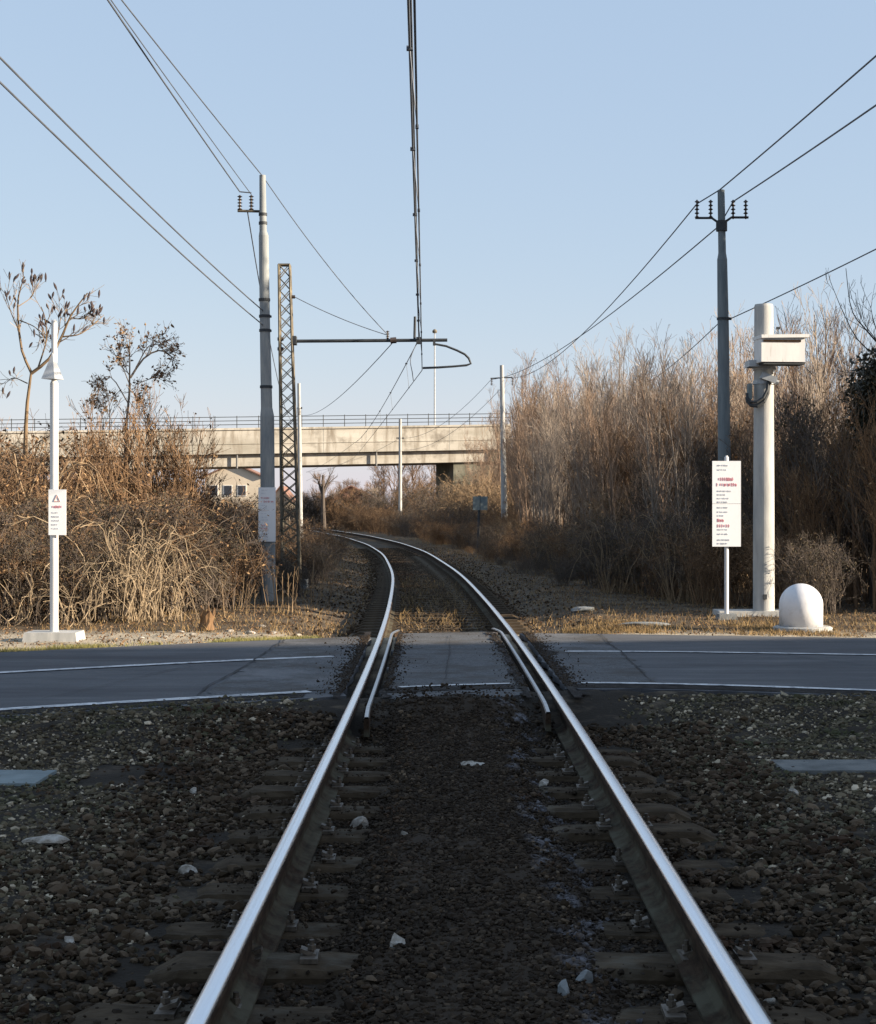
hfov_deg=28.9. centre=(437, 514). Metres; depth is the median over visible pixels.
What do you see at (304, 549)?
bramble bush
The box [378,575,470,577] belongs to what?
sleeper
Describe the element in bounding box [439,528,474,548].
hedge bush
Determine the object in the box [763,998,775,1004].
stone
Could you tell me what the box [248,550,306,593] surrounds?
bramble bush
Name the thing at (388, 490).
bare tree
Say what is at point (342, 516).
hedge bush
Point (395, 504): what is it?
hedge bush
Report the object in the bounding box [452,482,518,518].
bramble bush
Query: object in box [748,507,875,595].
bramble bush
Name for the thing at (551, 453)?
bare shrub
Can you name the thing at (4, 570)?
bramble bush
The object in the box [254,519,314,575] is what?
bramble bush
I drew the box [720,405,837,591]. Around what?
bare shrub
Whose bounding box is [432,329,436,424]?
lamp post
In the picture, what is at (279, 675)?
road patch
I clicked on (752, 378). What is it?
bare shrub
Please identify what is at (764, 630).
grass
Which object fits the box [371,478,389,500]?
bare tree
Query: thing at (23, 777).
concrete slab
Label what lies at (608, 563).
bramble bush
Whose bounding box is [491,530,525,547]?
hedge bush
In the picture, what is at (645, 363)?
bare shrub
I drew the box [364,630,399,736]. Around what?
check rail
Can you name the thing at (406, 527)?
hedge bush
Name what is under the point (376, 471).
bare tree
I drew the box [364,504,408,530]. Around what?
hedge bush
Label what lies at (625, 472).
bare shrub
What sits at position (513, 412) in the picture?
bare shrub
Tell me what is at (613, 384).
bare shrub
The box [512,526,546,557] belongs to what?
bramble bush
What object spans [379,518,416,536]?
hedge bush
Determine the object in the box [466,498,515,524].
hedge bush
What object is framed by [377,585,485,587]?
sleeper
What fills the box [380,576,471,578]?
sleeper
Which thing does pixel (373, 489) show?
bare tree
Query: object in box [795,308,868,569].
bare shrub
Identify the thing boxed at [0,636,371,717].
road
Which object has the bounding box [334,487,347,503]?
bare tree
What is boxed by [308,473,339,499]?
bare tree
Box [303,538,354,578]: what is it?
bramble bush
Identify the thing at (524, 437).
bare shrub
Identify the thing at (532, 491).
bare shrub
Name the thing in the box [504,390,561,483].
bare shrub
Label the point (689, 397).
bare shrub
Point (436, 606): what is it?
sleeper
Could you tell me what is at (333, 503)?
hedge bush
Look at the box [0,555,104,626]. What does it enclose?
dead stem tangle
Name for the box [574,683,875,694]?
dirt
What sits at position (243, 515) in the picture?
bramble bush
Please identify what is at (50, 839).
stone
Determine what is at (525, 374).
bare shrub
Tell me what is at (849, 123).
overhead wire
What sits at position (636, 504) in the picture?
bare shrub
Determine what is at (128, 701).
road marking
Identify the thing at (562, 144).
sky
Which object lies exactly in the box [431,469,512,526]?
bramble bush
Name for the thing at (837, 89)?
overhead wire
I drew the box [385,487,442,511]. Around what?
hedge bush
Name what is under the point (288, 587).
dry weed
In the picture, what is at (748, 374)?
bare shrub
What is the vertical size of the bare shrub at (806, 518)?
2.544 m
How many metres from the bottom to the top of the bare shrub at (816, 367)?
6.082 m
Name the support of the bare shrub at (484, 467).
on the ground at (596, 706)
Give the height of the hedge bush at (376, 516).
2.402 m
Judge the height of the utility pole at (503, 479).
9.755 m
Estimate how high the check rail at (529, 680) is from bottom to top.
0.133 m
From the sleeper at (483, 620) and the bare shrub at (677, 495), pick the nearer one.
the sleeper at (483, 620)
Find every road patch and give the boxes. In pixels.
[205,637,361,695]
[534,633,657,682]
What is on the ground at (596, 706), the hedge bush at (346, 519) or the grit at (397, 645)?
the hedge bush at (346, 519)
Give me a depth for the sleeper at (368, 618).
24.82 m
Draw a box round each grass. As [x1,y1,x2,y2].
[0,634,321,651]
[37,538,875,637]
[554,608,875,637]
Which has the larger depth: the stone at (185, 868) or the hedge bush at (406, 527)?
the hedge bush at (406, 527)
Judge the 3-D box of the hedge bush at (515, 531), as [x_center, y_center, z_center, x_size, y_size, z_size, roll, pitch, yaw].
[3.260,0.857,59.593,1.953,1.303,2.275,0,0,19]
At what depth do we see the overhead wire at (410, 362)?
32.99 m
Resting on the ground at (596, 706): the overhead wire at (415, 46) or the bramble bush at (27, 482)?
the bramble bush at (27, 482)
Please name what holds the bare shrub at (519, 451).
on the ground at (596, 706)
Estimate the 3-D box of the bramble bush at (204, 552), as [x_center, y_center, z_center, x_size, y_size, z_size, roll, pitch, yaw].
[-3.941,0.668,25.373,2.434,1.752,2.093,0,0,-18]
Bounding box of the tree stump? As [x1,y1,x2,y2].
[198,605,215,630]
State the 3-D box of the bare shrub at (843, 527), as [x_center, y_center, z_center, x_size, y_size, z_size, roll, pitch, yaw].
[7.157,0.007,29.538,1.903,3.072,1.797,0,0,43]
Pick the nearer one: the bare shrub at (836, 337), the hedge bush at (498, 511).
the bare shrub at (836, 337)
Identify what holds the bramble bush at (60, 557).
on the ground at (596, 706)
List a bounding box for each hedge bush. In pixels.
[39,448,169,502]
[213,497,254,510]
[243,506,329,542]
[276,491,317,524]
[276,493,307,525]
[276,493,339,529]
[277,490,348,529]
[302,495,336,528]
[304,490,356,527]
[315,493,368,528]
[316,494,368,529]
[317,486,383,528]
[332,510,360,530]
[334,487,419,514]
[334,507,366,530]
[337,505,389,531]
[343,499,391,514]
[347,511,376,531]
[354,507,398,533]
[358,506,404,530]
[360,489,417,512]
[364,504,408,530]
[373,509,417,535]
[375,483,443,508]
[377,509,415,534]
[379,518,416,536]
[380,477,471,515]
[381,507,441,536]
[384,504,427,530]
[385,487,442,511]
[390,507,440,537]
[405,511,456,540]
[406,504,442,522]
[408,519,431,539]
[413,491,456,511]
[413,523,438,542]
[417,519,458,543]
[418,500,489,539]
[424,523,458,543]
[424,523,458,544]
[425,504,469,521]
[435,504,493,530]
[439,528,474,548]
[442,523,493,548]
[443,521,490,548]
[455,517,525,552]
[459,531,485,550]
[465,505,520,526]
[465,510,521,536]
[465,545,476,552]
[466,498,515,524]
[475,520,510,538]
[475,544,507,561]
[480,538,507,553]
[481,508,521,528]
[488,540,518,558]
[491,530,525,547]
[496,526,530,560]
[497,542,522,560]
[499,547,515,559]
[500,524,537,542]
[502,500,522,522]
[522,559,548,575]
[543,552,586,579]
[545,555,587,579]
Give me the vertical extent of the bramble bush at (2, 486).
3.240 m
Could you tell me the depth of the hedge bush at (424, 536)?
87.09 m
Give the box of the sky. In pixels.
[0,0,875,506]
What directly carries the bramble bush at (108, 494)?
on the ground at (596, 706)
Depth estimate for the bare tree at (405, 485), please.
195.97 m
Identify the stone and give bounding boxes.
[22,834,69,845]
[64,936,74,943]
[178,864,197,877]
[190,787,196,793]
[350,816,368,828]
[390,933,404,947]
[461,761,484,765]
[539,779,548,787]
[558,979,569,995]
[576,969,592,982]
[618,622,668,626]
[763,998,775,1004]
[789,788,798,794]
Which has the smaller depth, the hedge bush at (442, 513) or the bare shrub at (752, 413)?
the bare shrub at (752, 413)
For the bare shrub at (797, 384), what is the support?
on the ground at (596, 706)
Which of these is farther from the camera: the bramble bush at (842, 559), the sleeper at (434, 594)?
the sleeper at (434, 594)
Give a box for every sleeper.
[63,991,839,1023]
[144,939,843,987]
[160,910,765,940]
[194,872,731,902]
[208,845,721,874]
[225,813,717,845]
[236,776,679,801]
[237,794,691,822]
[253,761,656,783]
[264,747,644,768]
[289,737,626,754]
[353,627,530,632]
[353,631,529,635]
[354,634,518,637]
[355,624,530,629]
[359,622,523,626]
[361,612,516,616]
[361,619,523,622]
[362,614,518,617]
[363,616,520,619]
[364,607,509,611]
[364,609,511,613]
[367,605,509,608]
[369,600,502,602]
[369,601,504,604]
[369,603,505,605]
[370,598,500,601]
[371,592,491,595]
[371,595,497,597]
[371,596,498,599]
[373,593,494,595]
[374,589,490,591]
[374,590,491,592]
[375,582,481,585]
[375,586,484,588]
[375,587,487,589]
[377,573,467,575]
[377,577,473,579]
[377,578,474,580]
[377,581,480,583]
[377,584,483,585]
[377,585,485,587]
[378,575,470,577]
[378,579,476,581]
[378,580,477,582]
[379,572,465,574]
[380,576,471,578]
[381,568,459,570]
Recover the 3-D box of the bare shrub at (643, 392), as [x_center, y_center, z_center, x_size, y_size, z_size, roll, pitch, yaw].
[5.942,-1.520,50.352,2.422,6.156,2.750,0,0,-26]
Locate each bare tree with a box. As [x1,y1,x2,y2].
[0,259,113,487]
[83,319,186,483]
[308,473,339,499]
[331,479,354,491]
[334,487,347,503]
[342,479,359,486]
[347,486,364,505]
[363,481,375,492]
[368,466,391,495]
[369,485,382,501]
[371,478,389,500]
[379,466,423,497]
[383,486,397,502]
[394,465,428,491]
[398,480,411,495]
[413,477,431,493]
[424,465,435,490]
[825,268,875,376]
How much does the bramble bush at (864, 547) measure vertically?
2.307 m
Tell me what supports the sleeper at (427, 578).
on the ground at (596, 706)
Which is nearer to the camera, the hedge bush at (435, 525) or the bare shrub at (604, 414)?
the bare shrub at (604, 414)
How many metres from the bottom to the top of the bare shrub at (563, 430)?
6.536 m
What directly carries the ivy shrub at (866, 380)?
on the ground at (596, 706)
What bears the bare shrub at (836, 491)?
on the ground at (596, 706)
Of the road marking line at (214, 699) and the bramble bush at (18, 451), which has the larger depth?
the bramble bush at (18, 451)
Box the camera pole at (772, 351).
[712,303,809,616]
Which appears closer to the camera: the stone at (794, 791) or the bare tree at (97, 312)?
the stone at (794, 791)
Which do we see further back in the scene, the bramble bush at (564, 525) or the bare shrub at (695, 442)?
the bramble bush at (564, 525)
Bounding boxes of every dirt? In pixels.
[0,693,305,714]
[333,632,370,696]
[379,684,514,692]
[382,632,402,696]
[485,632,531,696]
[526,633,590,696]
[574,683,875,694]
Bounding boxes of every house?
[202,469,259,510]
[276,486,295,523]
[332,485,379,524]
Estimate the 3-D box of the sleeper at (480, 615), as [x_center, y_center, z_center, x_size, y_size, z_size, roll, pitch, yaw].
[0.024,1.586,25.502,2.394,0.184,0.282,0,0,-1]
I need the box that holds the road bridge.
[0,412,510,502]
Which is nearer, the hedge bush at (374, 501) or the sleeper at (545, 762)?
the sleeper at (545, 762)
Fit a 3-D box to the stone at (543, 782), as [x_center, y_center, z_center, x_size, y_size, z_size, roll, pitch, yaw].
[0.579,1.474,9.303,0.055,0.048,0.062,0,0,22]
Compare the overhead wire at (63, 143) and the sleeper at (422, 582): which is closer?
the overhead wire at (63, 143)
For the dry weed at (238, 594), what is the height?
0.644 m
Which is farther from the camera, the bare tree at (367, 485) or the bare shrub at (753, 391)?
the bare tree at (367, 485)
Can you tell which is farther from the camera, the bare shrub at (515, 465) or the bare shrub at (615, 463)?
the bare shrub at (515, 465)
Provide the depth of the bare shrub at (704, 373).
48.80 m
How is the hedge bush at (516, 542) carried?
on the ground at (596, 706)
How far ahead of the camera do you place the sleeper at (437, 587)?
35.03 m
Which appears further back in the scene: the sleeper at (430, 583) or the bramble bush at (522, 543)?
the bramble bush at (522, 543)
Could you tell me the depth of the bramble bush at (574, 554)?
38.14 m
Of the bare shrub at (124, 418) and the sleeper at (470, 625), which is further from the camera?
the bare shrub at (124, 418)
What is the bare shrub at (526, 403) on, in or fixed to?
on the ground at (596, 706)
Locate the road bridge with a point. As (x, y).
(323, 445)
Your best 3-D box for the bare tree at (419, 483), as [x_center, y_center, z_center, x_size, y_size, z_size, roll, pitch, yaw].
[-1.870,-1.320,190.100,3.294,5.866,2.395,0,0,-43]
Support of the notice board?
on the ground at (596, 706)
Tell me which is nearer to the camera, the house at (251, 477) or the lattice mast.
the lattice mast
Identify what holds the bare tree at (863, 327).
on the ground at (596, 706)
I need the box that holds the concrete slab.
[771,759,875,774]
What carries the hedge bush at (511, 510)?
on the ground at (596, 706)
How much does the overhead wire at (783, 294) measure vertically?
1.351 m
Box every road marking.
[0,656,334,672]
[0,690,310,709]
[399,683,510,686]
[565,651,875,654]
[581,682,875,690]
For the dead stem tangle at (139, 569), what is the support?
on the ground at (596, 706)
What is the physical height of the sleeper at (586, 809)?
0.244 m
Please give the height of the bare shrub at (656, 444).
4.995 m
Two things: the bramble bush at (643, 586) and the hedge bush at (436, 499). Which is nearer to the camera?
the bramble bush at (643, 586)
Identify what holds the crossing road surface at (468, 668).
on the ground at (596, 706)
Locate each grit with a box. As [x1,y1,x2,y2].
[300,632,594,695]
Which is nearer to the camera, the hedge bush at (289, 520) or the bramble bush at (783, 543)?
the bramble bush at (783, 543)
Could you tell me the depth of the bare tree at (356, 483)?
234.45 m
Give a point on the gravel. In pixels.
(82, 772)
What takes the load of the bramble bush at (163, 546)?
on the ground at (596, 706)
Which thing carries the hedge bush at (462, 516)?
on the ground at (596, 706)
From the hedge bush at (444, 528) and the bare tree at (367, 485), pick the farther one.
the bare tree at (367, 485)
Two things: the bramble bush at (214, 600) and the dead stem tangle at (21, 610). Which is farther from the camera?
the bramble bush at (214, 600)
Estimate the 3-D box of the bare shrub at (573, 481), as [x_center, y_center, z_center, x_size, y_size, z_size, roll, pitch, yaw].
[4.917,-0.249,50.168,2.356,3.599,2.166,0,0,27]
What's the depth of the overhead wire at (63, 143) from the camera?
18.01 m
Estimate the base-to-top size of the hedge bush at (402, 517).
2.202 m
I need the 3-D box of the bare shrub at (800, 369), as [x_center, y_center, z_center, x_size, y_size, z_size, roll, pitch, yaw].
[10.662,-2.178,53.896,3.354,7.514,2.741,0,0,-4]
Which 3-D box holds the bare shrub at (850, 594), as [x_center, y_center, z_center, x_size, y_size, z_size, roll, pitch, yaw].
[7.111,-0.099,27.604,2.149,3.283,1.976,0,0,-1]
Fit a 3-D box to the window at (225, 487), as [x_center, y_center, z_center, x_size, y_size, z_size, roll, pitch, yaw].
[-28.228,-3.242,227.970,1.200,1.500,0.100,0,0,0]
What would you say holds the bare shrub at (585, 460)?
on the ground at (596, 706)
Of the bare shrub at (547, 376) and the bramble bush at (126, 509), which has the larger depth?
the bare shrub at (547, 376)
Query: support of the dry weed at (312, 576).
on the ground at (596, 706)
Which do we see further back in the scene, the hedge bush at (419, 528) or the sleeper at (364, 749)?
the hedge bush at (419, 528)
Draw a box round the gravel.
[0,690,875,1023]
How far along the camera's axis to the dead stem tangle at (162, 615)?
22.72 m
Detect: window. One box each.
[210,485,217,495]
[223,485,231,495]
[237,485,245,495]
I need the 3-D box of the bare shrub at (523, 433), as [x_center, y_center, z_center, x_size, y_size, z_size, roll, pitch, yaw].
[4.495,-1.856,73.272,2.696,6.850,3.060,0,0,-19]
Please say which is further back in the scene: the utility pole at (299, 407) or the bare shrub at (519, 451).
the utility pole at (299, 407)
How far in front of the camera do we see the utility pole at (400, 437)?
139.88 m
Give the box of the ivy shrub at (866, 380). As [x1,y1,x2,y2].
[837,347,875,602]
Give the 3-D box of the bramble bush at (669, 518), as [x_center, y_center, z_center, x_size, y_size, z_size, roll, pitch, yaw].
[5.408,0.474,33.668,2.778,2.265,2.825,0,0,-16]
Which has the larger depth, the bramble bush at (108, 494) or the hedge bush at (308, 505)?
the hedge bush at (308, 505)
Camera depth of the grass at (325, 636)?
24.61 m
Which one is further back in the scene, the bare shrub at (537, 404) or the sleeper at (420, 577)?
the bare shrub at (537, 404)
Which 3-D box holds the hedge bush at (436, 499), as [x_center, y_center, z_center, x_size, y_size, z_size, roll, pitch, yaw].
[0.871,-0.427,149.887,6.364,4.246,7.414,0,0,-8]
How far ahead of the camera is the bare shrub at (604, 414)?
37.42 m
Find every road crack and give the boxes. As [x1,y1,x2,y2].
[197,639,283,694]
[445,635,450,676]
[600,633,650,680]
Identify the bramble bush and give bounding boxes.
[0,409,164,610]
[0,414,63,489]
[0,416,103,515]
[0,418,48,505]
[0,430,105,501]
[0,434,78,549]
[0,481,173,614]
[0,485,121,620]
[0,493,165,619]
[0,507,61,613]
[0,515,81,625]
[0,520,129,622]
[2,464,246,570]
[7,477,158,517]
[14,517,150,621]
[31,474,274,616]
[33,476,257,552]
[33,484,224,616]
[40,469,264,608]
[72,487,231,615]
[124,505,246,610]
[130,473,247,524]
[139,490,289,607]
[142,494,290,558]
[148,522,265,612]
[174,520,294,608]
[188,513,272,608]
[211,484,258,588]
[211,504,267,601]
[215,488,280,585]
[230,508,296,585]
[231,517,294,594]
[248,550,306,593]
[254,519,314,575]
[275,530,320,570]
[275,539,341,584]
[276,518,343,554]
[276,560,319,595]
[289,517,349,565]
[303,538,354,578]
[317,525,359,560]
[423,472,500,518]
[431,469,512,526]
[437,479,499,508]
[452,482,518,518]
[468,482,512,518]
[486,517,521,542]
[497,500,522,515]
[498,523,529,538]
[499,513,560,549]
[509,531,532,561]
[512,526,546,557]
[517,515,578,565]
[526,516,595,570]
[528,515,603,563]
[540,526,578,560]
[550,505,678,593]
[553,522,626,584]
[558,512,653,587]
[562,535,591,576]
[563,478,671,541]
[578,533,645,585]
[599,509,710,593]
[599,521,706,597]
[601,497,752,601]
[626,488,774,586]
[640,511,792,606]
[714,490,832,587]
[720,526,828,607]
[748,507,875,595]
[750,529,874,614]
[845,498,875,585]
[850,482,874,584]
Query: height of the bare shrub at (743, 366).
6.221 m
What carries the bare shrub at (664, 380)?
on the ground at (596, 706)
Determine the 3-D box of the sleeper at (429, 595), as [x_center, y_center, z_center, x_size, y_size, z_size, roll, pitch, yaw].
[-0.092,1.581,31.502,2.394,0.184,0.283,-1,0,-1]
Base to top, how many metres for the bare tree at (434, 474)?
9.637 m
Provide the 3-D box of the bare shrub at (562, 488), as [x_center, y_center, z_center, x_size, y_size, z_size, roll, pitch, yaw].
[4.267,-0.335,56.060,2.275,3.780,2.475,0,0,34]
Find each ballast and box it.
[266,547,611,636]
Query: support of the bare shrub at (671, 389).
on the ground at (596, 706)
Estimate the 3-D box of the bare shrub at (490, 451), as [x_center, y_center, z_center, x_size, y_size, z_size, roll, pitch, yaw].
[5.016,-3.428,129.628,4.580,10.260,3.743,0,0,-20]
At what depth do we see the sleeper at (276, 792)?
9.23 m
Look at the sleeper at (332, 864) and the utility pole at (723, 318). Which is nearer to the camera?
the sleeper at (332, 864)
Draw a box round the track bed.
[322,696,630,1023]
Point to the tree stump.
(207, 619)
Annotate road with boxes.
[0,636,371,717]
[519,633,875,698]
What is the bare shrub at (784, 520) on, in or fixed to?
on the ground at (596, 706)
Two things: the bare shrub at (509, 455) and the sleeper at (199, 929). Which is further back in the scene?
the bare shrub at (509, 455)
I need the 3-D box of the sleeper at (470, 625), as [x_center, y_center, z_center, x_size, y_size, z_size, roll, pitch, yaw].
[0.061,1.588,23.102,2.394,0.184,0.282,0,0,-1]
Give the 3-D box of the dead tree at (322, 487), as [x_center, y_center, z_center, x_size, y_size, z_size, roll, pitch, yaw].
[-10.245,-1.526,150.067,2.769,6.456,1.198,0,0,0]
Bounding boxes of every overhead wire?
[0,56,262,310]
[0,81,262,324]
[107,0,250,192]
[111,0,251,194]
[121,0,262,175]
[247,212,298,419]
[266,181,386,333]
[295,297,385,334]
[299,344,391,415]
[308,0,422,471]
[311,0,422,478]
[312,380,490,471]
[410,0,419,338]
[410,345,415,380]
[412,395,494,449]
[492,104,875,379]
[515,55,875,377]
[652,249,875,379]
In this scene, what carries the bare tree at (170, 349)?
on the ground at (596, 706)
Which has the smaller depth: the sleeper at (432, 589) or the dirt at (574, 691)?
the dirt at (574, 691)
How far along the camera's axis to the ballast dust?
6.93 m
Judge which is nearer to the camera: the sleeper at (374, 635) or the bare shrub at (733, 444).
the sleeper at (374, 635)
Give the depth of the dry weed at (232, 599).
23.56 m
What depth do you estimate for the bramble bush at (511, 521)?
68.95 m
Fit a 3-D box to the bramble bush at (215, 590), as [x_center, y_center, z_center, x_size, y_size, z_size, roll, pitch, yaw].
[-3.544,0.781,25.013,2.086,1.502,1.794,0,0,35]
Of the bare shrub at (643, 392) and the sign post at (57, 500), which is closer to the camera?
the sign post at (57, 500)
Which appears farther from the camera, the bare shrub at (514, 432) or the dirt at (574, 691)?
the bare shrub at (514, 432)
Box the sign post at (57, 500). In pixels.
[22,320,85,642]
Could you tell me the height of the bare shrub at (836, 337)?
6.523 m
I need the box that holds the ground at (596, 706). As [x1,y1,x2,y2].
[0,516,875,1023]
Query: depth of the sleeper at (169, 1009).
5.12 m
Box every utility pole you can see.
[237,175,275,601]
[296,383,302,532]
[396,419,403,510]
[490,365,513,518]
[694,189,748,595]
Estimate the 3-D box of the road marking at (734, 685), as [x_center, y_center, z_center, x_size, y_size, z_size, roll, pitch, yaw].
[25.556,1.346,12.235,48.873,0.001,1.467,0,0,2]
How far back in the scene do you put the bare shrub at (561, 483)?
59.68 m
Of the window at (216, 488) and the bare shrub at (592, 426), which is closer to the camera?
the bare shrub at (592, 426)
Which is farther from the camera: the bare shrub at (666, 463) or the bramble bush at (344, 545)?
the bramble bush at (344, 545)
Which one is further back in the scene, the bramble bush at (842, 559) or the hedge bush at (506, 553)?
the hedge bush at (506, 553)
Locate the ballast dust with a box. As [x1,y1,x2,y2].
[39,707,875,1023]
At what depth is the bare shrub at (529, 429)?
71.38 m
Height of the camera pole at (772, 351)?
4.458 m
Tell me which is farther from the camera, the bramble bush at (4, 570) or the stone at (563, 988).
the bramble bush at (4, 570)
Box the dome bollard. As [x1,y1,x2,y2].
[773,583,832,632]
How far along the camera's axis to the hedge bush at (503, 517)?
78.94 m
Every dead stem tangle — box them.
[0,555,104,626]
[2,510,230,626]
[30,536,158,626]
[90,522,219,623]
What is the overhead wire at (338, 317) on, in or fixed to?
attached to the lattice mast
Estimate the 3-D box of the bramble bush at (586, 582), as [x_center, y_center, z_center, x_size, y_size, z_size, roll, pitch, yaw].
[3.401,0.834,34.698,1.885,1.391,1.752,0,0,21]
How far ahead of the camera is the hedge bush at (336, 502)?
182.34 m
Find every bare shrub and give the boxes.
[0,430,59,506]
[38,387,160,522]
[68,389,184,507]
[78,377,230,521]
[114,421,229,532]
[456,455,483,489]
[459,422,496,486]
[464,400,513,491]
[477,410,517,481]
[478,386,522,490]
[489,348,568,455]
[494,373,551,487]
[496,398,549,506]
[497,390,564,521]
[498,395,540,511]
[499,454,521,509]
[500,383,564,496]
[501,395,564,510]
[502,406,543,517]
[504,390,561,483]
[505,405,551,482]
[506,413,559,521]
[507,366,571,468]
[509,367,578,479]
[510,385,558,453]
[511,395,566,525]
[511,404,571,520]
[512,401,541,523]
[513,344,576,414]
[516,370,573,434]
[516,404,573,527]
[518,349,604,471]
[518,377,586,498]
[522,393,577,521]
[523,403,570,520]
[524,458,562,525]
[525,355,604,524]
[525,411,576,515]
[527,379,586,522]
[527,454,577,526]
[530,334,615,467]
[530,392,577,525]
[533,450,579,525]
[534,389,596,524]
[550,377,599,431]
[555,365,628,527]
[556,420,631,521]
[557,350,649,530]
[559,448,579,520]
[561,379,636,519]
[562,366,622,419]
[567,322,654,445]
[567,348,663,519]
[568,374,657,529]
[571,375,638,440]
[577,319,678,455]
[580,420,658,530]
[583,372,661,430]
[585,405,695,486]
[587,413,682,523]
[589,364,672,435]
[589,375,673,575]
[595,333,675,438]
[601,371,644,427]
[609,332,702,455]
[611,375,639,433]
[619,340,705,410]
[619,350,717,586]
[619,450,674,533]
[625,350,717,580]
[627,422,715,516]
[630,348,714,497]
[638,394,753,587]
[641,355,730,456]
[643,400,742,477]
[654,346,716,423]
[655,330,751,424]
[657,341,752,587]
[662,424,753,588]
[670,305,753,419]
[678,440,781,592]
[679,354,737,416]
[681,390,784,573]
[688,333,748,413]
[697,359,753,440]
[698,348,753,428]
[701,301,815,463]
[702,365,818,581]
[706,340,789,412]
[713,326,809,471]
[713,422,776,523]
[719,422,842,580]
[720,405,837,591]
[729,332,805,445]
[731,419,791,523]
[733,289,857,531]
[738,275,861,575]
[738,363,802,470]
[750,389,875,605]
[751,458,836,600]
[752,328,813,436]
[774,292,875,449]
[774,420,865,595]
[774,456,867,605]
[777,369,846,432]
[782,366,843,438]
[790,397,868,598]
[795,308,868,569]
[805,366,875,609]
[810,444,875,596]
[811,406,872,603]
[824,433,875,587]
[830,440,870,598]
[836,317,875,575]
[837,411,875,577]
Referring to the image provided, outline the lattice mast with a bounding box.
[277,263,471,588]
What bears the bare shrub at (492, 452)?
on the ground at (596, 706)
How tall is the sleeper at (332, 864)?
0.243 m
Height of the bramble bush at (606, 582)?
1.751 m
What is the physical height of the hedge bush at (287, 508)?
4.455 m
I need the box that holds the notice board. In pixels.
[712,456,740,619]
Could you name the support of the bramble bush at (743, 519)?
on the ground at (596, 706)
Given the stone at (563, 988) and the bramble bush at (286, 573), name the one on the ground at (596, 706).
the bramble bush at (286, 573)
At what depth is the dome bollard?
20.70 m
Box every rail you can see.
[184,531,396,1023]
[285,526,773,1023]
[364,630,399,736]
[491,628,550,730]
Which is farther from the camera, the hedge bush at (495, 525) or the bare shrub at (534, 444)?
the hedge bush at (495, 525)
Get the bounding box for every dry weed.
[216,573,256,617]
[220,577,254,611]
[259,560,299,607]
[274,566,297,612]
[286,556,326,605]
[297,556,335,599]
[319,551,344,594]
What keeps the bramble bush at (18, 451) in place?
on the ground at (596, 706)
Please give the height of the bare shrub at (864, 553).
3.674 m
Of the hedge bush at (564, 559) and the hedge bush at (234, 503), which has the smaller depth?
the hedge bush at (564, 559)
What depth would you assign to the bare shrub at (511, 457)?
68.67 m
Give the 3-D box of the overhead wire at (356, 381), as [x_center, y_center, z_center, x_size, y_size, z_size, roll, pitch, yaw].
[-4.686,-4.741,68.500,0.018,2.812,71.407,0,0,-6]
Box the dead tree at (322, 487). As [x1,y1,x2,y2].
[311,465,336,531]
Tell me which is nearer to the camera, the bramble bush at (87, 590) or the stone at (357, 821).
the stone at (357, 821)
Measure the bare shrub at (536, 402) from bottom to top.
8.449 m
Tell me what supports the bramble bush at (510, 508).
on the ground at (596, 706)
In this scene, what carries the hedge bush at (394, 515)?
on the ground at (596, 706)
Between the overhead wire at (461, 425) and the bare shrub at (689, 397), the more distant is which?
the overhead wire at (461, 425)
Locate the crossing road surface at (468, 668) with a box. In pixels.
[379,632,529,699]
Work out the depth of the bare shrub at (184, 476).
26.80 m
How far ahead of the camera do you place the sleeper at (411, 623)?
23.61 m
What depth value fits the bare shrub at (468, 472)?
131.50 m
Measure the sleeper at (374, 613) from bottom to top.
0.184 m
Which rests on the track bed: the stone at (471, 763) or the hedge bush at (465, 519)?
the stone at (471, 763)
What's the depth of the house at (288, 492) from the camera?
215.00 m
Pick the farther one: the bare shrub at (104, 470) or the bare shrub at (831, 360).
the bare shrub at (831, 360)
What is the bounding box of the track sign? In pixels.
[473,496,487,548]
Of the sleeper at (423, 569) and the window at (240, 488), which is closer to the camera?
the sleeper at (423, 569)
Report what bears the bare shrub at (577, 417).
on the ground at (596, 706)
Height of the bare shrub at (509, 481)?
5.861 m
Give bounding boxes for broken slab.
[571,606,594,612]
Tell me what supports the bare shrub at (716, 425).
on the ground at (596, 706)
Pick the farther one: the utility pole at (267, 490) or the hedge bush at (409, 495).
the hedge bush at (409, 495)
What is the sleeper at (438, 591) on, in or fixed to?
on the ground at (596, 706)
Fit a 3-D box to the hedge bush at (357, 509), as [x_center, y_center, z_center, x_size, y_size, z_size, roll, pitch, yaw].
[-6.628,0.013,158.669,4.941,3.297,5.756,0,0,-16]
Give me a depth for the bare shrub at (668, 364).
63.41 m
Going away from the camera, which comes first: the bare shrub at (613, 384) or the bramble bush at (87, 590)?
the bramble bush at (87, 590)
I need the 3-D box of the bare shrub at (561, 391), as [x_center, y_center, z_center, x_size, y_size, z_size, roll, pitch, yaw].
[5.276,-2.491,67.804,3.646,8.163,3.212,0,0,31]
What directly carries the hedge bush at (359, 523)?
on the ground at (596, 706)
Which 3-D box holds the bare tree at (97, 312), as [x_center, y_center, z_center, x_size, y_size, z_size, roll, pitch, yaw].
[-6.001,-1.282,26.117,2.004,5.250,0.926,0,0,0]
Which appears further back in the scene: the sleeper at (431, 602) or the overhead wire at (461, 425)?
the overhead wire at (461, 425)
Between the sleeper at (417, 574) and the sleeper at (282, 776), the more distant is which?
the sleeper at (417, 574)
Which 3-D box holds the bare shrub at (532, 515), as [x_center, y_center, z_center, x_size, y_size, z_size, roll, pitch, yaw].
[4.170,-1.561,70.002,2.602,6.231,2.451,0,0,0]

